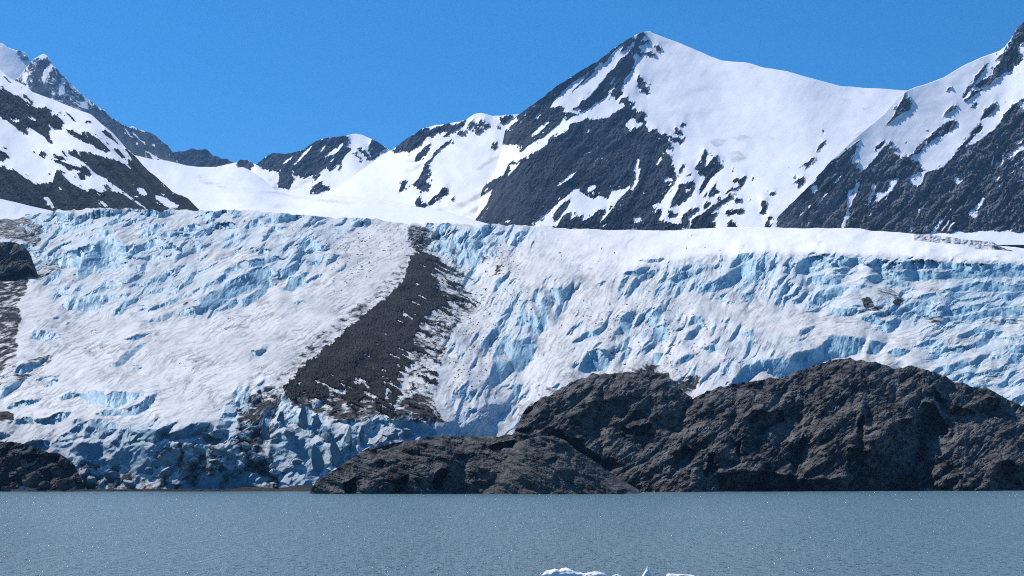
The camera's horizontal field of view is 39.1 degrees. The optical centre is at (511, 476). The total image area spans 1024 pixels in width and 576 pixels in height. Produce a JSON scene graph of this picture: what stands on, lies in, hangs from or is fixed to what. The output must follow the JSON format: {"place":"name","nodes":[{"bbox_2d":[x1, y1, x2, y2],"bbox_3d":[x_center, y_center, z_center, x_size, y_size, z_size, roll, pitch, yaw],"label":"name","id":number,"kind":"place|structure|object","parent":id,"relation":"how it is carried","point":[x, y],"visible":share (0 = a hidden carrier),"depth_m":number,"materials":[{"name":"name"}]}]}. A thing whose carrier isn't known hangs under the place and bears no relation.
{"place":"outdoors","nodes":[
{"label":"outdoors","id":0,"kind":"place"},
{"bbox_2d":[0,43,30,79],"bbox_3d":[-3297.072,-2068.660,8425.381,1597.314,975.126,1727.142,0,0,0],"label":"snow shoulder","id":1,"kind":"object","parent":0,"point":[14,64],"visible":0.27,"depth_m":8211.24},
{"bbox_2d":[0,199,52,219],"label":"snow shelf","id":2,"kind":"object","parent":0,"point":[11,210],"visible":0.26,"depth_m":2215.38,"materials":[{"name":"white snow"}]},
{"bbox_2d":[15,54,177,162],"bbox_3d":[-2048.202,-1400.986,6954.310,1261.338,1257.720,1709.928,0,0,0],"label":"jagged peak","id":3,"kind":"structure","parent":0,"point":[41,75],"depth_m":6685.59,"materials":[{"name":"grey stone"}]},
{"bbox_2d":[0,70,198,211],"bbox_3d":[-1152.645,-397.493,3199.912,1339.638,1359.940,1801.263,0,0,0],"label":"snowy mountainside","id":4,"kind":"structure","parent":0,"point":[55,155],"depth_m":2548.33,"materials":[{"name":"white snow"}]},
{"bbox_2d":[0,485,312,491],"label":"gravel shore","id":5,"kind":"structure","parent":0,"point":[289,488],"depth_m":589.75,"materials":[{"name":"gravel"}]},
{"bbox_2d":[0,441,86,489],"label":"rock outcrop","id":6,"kind":"object","parent":5,"relation":"on","point":[12,454],"visible":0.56,"depth_m":603.52,"materials":[{"name":"grey stone"}]},
{"bbox_2d":[15,467,27,475],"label":"boulder","id":7,"kind":"object","parent":6,"relation":"on","point":[20,470],"visible":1,"depth_m":586.72,"materials":[{"name":"grey stone"}]},
{"bbox_2d":[22,471,41,487],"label":"boulder","id":8,"kind":"object","parent":6,"relation":"on","point":[32,479],"visible":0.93,"depth_m":583.60,"materials":[{"name":"grey stone"}]},
{"bbox_2d":[37,481,51,490],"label":"boulder","id":9,"kind":"object","parent":6,"relation":"on","point":[44,485],"visible":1,"depth_m":581.62,"materials":[{"name":"grey stone"}]},
{"bbox_2d":[50,466,60,477],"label":"boulder","id":10,"kind":"object","parent":6,"relation":"on","point":[56,471],"visible":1,"depth_m":587.14,"materials":[{"name":"grey stone"}]},
{"bbox_2d":[57,478,75,490],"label":"boulder","id":11,"kind":"object","parent":6,"relation":"on","point":[65,484],"visible":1,"depth_m":581.45,"materials":[{"name":"grey stone"}]},
{"bbox_2d":[169,148,232,166],"bbox_3d":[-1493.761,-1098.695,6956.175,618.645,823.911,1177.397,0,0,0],"label":"dark ridge","id":12,"kind":"structure","parent":0,"point":[198,158],"depth_m":6560.83,"materials":[{"name":"grey stone"}]},
{"bbox_2d":[135,155,487,225],"bbox_3d":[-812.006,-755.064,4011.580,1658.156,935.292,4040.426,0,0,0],"label":"snowfield","id":13,"kind":"structure","parent":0,"point":[227,187],"depth_m":3832.44,"materials":[{"name":"white snow"}]},
{"bbox_2d":[233,134,391,194],"bbox_3d":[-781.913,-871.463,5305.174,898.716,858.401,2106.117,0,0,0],"label":"ridge with snow cap","id":14,"kind":"structure","parent":0,"point":[326,166],"depth_m":5073.57,"materials":[{"name":"white snow"}]},
{"bbox_2d":[327,113,518,219],"bbox_3d":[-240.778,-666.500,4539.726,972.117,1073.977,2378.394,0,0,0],"label":"snow basin","id":15,"kind":"object","parent":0,"point":[449,167],"visible":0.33,"depth_m":4365.90,"materials":[{"name":"white snow"}]},
{"bbox_2d":[0,207,1023,488],"bbox_3d":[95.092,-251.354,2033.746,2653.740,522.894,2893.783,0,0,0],"label":"glacier","id":16,"kind":"object","parent":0,"point":[134,343],"visible":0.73,"depth_m":1071.61,"materials":[{"name":"white ice"}]},
{"bbox_2d":[0,242,37,276],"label":"rock outcrop","id":17,"kind":"object","parent":16,"relation":"on","point":[15,257],"visible":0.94,"depth_m":1282.21,"materials":[{"name":"grey stone"}]},
{"bbox_2d":[87,476,95,484],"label":"ice block","id":18,"kind":"structure","parent":16,"relation":"on","point":[91,480],"depth_m":605.60,"materials":[{"name":"blue ice"}]},
{"bbox_2d":[104,471,117,479],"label":"ice block","id":19,"kind":"object","parent":16,"relation":"on","point":[113,475],"depth_m":611.38,"materials":[{"name":"ice"}]},
{"bbox_2d":[123,480,133,487],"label":"ice block","id":20,"kind":"object","parent":16,"relation":"on","point":[128,483],"depth_m":603.47,"materials":[{"name":"ice"}]},
{"bbox_2d":[144,467,152,474],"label":"ice block","id":21,"kind":"structure","parent":16,"relation":"on","point":[148,471],"depth_m":608.11,"materials":[{"name":"blue ice"}]},
{"bbox_2d":[159,467,171,475],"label":"ice block","id":22,"kind":"structure","parent":16,"relation":"on","point":[167,471],"depth_m":603.27,"materials":[{"name":"blue ice"}]},
{"bbox_2d":[172,479,181,485],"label":"ice block","id":23,"kind":"object","parent":16,"relation":"on","point":[176,482],"depth_m":597.39,"materials":[{"name":"white ice"}]},
{"bbox_2d":[187,456,198,463],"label":"ice block","id":24,"kind":"structure","parent":16,"relation":"on","point":[193,460],"depth_m":605.37,"materials":[{"name":"blue ice"}]},
{"bbox_2d":[208,459,219,464],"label":"ice block","id":25,"kind":"structure","parent":16,"relation":"on","point":[215,461],"depth_m":602.39,"materials":[{"name":"white ice"}]},
{"bbox_2d":[212,433,222,439],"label":"ice block","id":26,"kind":"structure","parent":16,"relation":"on","point":[218,436],"depth_m":622.79,"materials":[{"name":"blue ice"}]},
{"bbox_2d":[226,449,232,458],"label":"ice block","id":27,"kind":"structure","parent":16,"relation":"on","point":[229,453],"depth_m":610.51,"materials":[{"name":"blue ice"}]},
{"bbox_2d":[236,460,245,470],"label":"ice block","id":28,"kind":"structure","parent":16,"relation":"on","point":[240,465],"depth_m":607.64,"materials":[{"name":"blue ice"}]},
{"bbox_2d":[239,432,246,440],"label":"ice block","id":29,"kind":"structure","parent":16,"relation":"on","point":[242,436],"depth_m":625.50,"materials":[{"name":"blue ice"}]},
{"bbox_2d":[242,442,249,450],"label":"ice block","id":30,"kind":"structure","parent":16,"relation":"on","point":[245,446],"depth_m":616.39,"materials":[{"name":"blue ice"}]},
{"bbox_2d":[249,455,264,461],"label":"ice block","id":31,"kind":"structure","parent":16,"relation":"on","point":[255,458],"depth_m":611.27,"materials":[{"name":"blue ice"}]},
{"bbox_2d":[261,416,269,438],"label":"serac","id":32,"kind":"object","parent":16,"relation":"on","point":[264,433],"visible":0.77,"depth_m":638.25,"materials":[{"name":"blue ice"}]},
{"bbox_2d":[269,469,281,476],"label":"ice block","id":33,"kind":"structure","parent":16,"relation":"on","point":[275,472],"depth_m":605.92,"materials":[{"name":"ice"}]},
{"bbox_2d":[277,411,284,424],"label":"serac","id":34,"kind":"object","parent":16,"relation":"on","point":[281,417],"visible":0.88,"depth_m":647.63,"materials":[{"name":"blue ice"}]},
{"bbox_2d":[283,426,295,436],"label":"ice block","id":35,"kind":"structure","parent":16,"relation":"on","point":[288,431],"depth_m":627.56,"materials":[{"name":"ice"}]},
{"bbox_2d":[292,458,302,464],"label":"ice block","id":36,"kind":"structure","parent":16,"relation":"on","point":[296,461],"depth_m":616.05,"materials":[{"name":"ice"}]},
{"bbox_2d":[299,402,307,427],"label":"serac","id":37,"kind":"object","parent":16,"relation":"on","point":[303,421],"visible":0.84,"depth_m":650.87,"materials":[{"name":"blue ice"}]},
{"bbox_2d":[312,412,320,426],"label":"serac","id":38,"kind":"object","parent":16,"relation":"on","point":[316,422],"visible":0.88,"depth_m":650.58,"materials":[{"name":"blue ice"}]},
{"bbox_2d":[311,444,323,471],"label":"serac","id":39,"kind":"object","parent":16,"relation":"on","point":[317,460],"visible":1,"depth_m":613.54,"materials":[{"name":"blue ice"}]},
{"bbox_2d":[323,430,330,442],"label":"serac","id":40,"kind":"object","parent":16,"relation":"on","point":[326,437],"visible":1,"depth_m":633.67,"materials":[{"name":"blue ice"}]},
{"bbox_2d":[330,434,340,464],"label":"serac","id":41,"kind":"object","parent":16,"relation":"on","point":[335,452],"visible":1,"depth_m":614.40,"materials":[{"name":"blue ice"}]},
{"bbox_2d":[345,426,352,449],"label":"serac","id":42,"kind":"object","parent":16,"relation":"on","point":[348,440],"visible":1,"depth_m":624.80,"materials":[{"name":"ice"}]},
{"bbox_2d":[359,426,364,442],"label":"serac","id":43,"kind":"object","parent":16,"relation":"on","point":[361,435],"visible":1,"depth_m":635.00,"materials":[{"name":"blue ice"}]},
{"bbox_2d":[283,238,477,419],"bbox_3d":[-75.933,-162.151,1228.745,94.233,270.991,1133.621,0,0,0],"label":"moraine","id":44,"kind":"structure","parent":16,"relation":"on","point":[339,357],"depth_m":929.12,"materials":[{"name":"grey gravel"}]},
{"bbox_2d":[381,432,397,440],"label":"ice block","id":45,"kind":"structure","parent":16,"relation":"on","point":[391,436],"depth_m":651.94,"materials":[{"name":"white ice"}]},
{"bbox_2d":[402,428,412,438],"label":"ice block","id":46,"kind":"structure","parent":16,"relation":"on","point":[408,432],"depth_m":674.19,"materials":[{"name":"blue ice"}]},
{"bbox_2d":[914,234,1011,250],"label":"lateral moraine","id":47,"kind":"structure","parent":16,"relation":"on","point":[983,245],"depth_m":2301.61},
{"bbox_2d":[0,490,1023,575],"bbox_3d":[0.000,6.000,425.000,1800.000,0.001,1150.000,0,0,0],"label":"lake","id":48,"kind":"structure","parent":0,"point":[719,533],"depth_m":152.38,"materials":[{"name":"liquid"}]},
{"bbox_2d":[1,486,9,491],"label":"boulder","id":49,"kind":"object","parent":48,"relation":"in","point":[5,489],"visible":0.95,"depth_m":582.35,"materials":[{"name":"grey stone"}]},
{"bbox_2d":[309,434,536,493],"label":"rock outcrop","id":50,"kind":"object","parent":48,"relation":"in","point":[445,464],"visible":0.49,"depth_m":515.10,"materials":[{"name":"grey stone"}]},
{"bbox_2d":[482,436,640,493],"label":"rock hump","id":51,"kind":"object","parent":48,"relation":"in","point":[544,465],"visible":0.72,"depth_m":504.98,"materials":[{"name":"grey stone"}]},
{"bbox_2d":[541,568,606,575],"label":"ice floe","id":52,"kind":"object","parent":48,"relation":"on","point":[562,572],"visible":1,"depth_m":83.94,"materials":[{"name":"white ice"}]},
{"bbox_2d":[505,372,692,469],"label":"rock outcrop","id":53,"kind":"object","parent":48,"relation":"in","point":[605,420],"visible":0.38,"depth_m":625.07,"materials":[{"name":"grey stone"}]},
{"bbox_2d":[615,488,627,493],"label":"boulder","id":54,"kind":"object","parent":48,"relation":"in","point":[621,491],"visible":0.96,"depth_m":494.75,"materials":[{"name":"grey stone"}]},
{"bbox_2d":[642,566,650,575],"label":"ice floe","id":55,"kind":"object","parent":48,"relation":"on","point":[646,572],"visible":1,"depth_m":84.27,"materials":[{"name":"white ice"}]},
{"bbox_2d":[666,573,693,575],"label":"ice floe","id":56,"kind":"object","parent":48,"relation":"on","point":[669,574],"visible":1,"depth_m":84.17,"materials":[{"name":"white ice"}]},
{"bbox_2d":[606,358,1023,491],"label":"rock outcrop","id":57,"kind":"object","parent":48,"relation":"in","point":[838,424],"visible":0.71,"depth_m":641.32,"materials":[{"name":"grey stone"}]},
{"bbox_2d":[0,0,1023,163],"label":"sky","id":58,"kind":"structure","parent":0,"point":[234,80],"materials":[{"name":"blue"}]},
{"bbox_2d":[475,31,1023,244],"bbox_3d":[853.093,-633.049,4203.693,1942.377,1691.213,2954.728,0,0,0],"label":"snowy peak","id":59,"kind":"structure","parent":0,"point":[649,130],"depth_m":3681.78,"materials":[{"name":"white snow"}]},
{"bbox_2d":[771,22,1023,247],"bbox_3d":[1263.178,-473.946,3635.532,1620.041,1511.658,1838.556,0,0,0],"label":"valley side mountain","id":60,"kind":"structure","parent":0,"point":[945,154],"depth_m":3072.41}
]}

